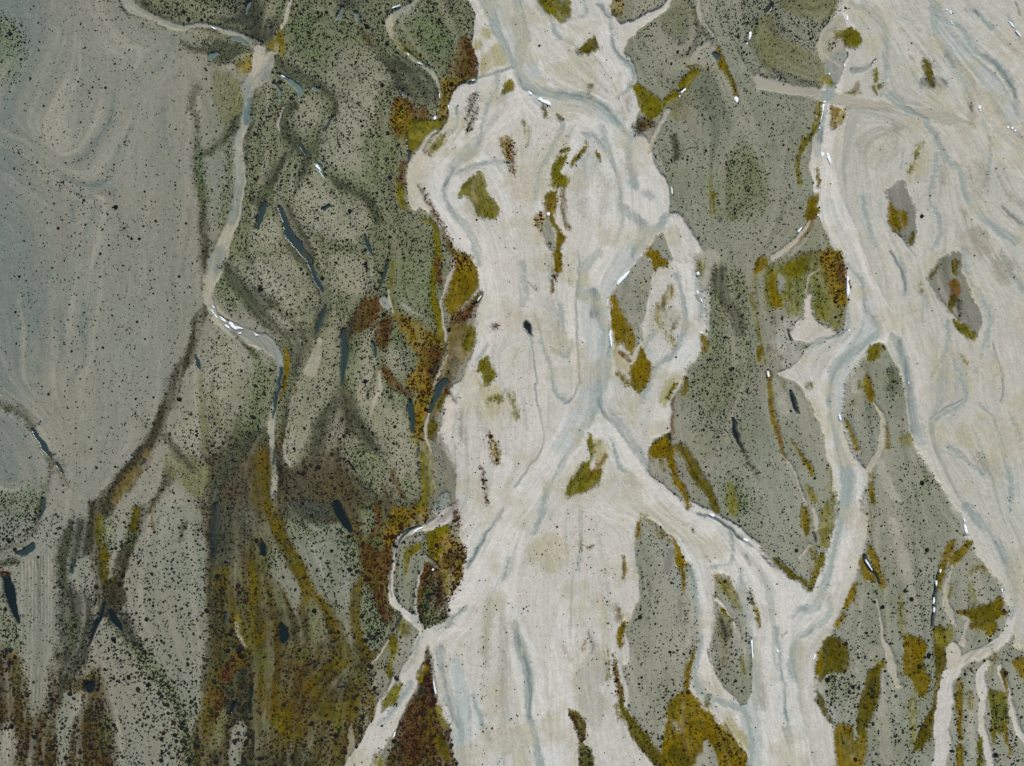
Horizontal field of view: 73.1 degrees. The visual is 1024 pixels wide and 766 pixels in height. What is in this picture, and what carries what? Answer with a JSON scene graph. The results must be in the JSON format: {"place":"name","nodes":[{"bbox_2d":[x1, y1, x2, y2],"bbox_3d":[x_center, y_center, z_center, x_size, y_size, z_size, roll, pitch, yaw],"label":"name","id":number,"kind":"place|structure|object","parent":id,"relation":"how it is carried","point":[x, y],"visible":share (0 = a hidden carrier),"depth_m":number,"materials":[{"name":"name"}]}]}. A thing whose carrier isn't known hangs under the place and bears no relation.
{"place":"outdoors","nodes":[
{"label":"outdoors","id":0,"kind":"place"},
{"bbox_2d":[0,1,973,759],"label":"water","id":1,"kind":"structure","parent":0,"point":[114,621],"depth_m":135.42,"materials":[{"name":"grey liquid"}]},
{"bbox_2d":[0,0,1023,765],"bbox_3d":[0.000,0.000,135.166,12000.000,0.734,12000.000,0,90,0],"label":"gravel plain","id":2,"kind":"structure","parent":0,"point":[140,92],"depth_m":135.00,"materials":[{"name":"grey gravel"}]},
{"bbox_2d":[0,0,1023,765],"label":"moss","id":3,"kind":"object","parent":2,"relation":"on","point":[474,190],"visible":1,"depth_m":135.18,"materials":[{"name":"plant"}]},
{"bbox_2d":[0,0,1023,765],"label":"shrubs","id":4,"kind":"object","parent":2,"relation":"on","point":[186,752],"visible":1,"depth_m":134.93,"materials":[{"name":"green plant"}]},
{"bbox_2d":[121,0,1023,765],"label":"riverbed","id":5,"kind":"structure","parent":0,"point":[617,196],"depth_m":135.36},
{"bbox_2d":[229,322,242,329],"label":"ice patch","id":6,"kind":"object","parent":5,"relation":"on","point":[233,326],"visible":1,"depth_m":135.07,"materials":[{"name":"white ice"}]},
{"bbox_2d":[538,97,550,105],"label":"ice patch","id":7,"kind":"object","parent":5,"relation":"on","point":[540,99],"visible":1,"depth_m":135.16,"materials":[{"name":"white ice"}]},
{"bbox_2d":[609,331,611,346],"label":"ice patch","id":8,"kind":"object","parent":5,"relation":"on","point":[610,337],"visible":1,"depth_m":135.13,"materials":[{"name":"white ice"}]},
{"bbox_2d":[617,271,629,284],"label":"ice patch","id":9,"kind":"object","parent":5,"relation":"on","point":[622,278],"visible":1,"depth_m":134.91,"materials":[{"name":"white ice"}]},
{"bbox_2d":[751,639,752,657],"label":"ice patch","id":10,"kind":"object","parent":5,"relation":"on","point":[752,648],"visible":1,"depth_m":135.10,"materials":[{"name":"white ice"}]},
{"bbox_2d":[827,153,830,163],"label":"ice patch","id":11,"kind":"object","parent":5,"relation":"on","point":[828,157],"visible":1,"depth_m":135.20,"materials":[{"name":"white ice"}]},
{"bbox_2d":[846,276,849,297],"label":"ice patch","id":12,"kind":"object","parent":5,"relation":"on","point":[848,286],"visible":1,"depth_m":134.94,"materials":[{"name":"white ice"}]},
{"bbox_2d":[963,525,967,533],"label":"ice patch","id":13,"kind":"object","parent":5,"relation":"on","point":[965,529],"visible":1,"depth_m":134.89,"materials":[{"name":"white ice"}]},
{"bbox_2d":[752,73,972,124],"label":"dirt track","id":14,"kind":"structure","parent":0,"point":[836,98],"depth_m":135.26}
]}

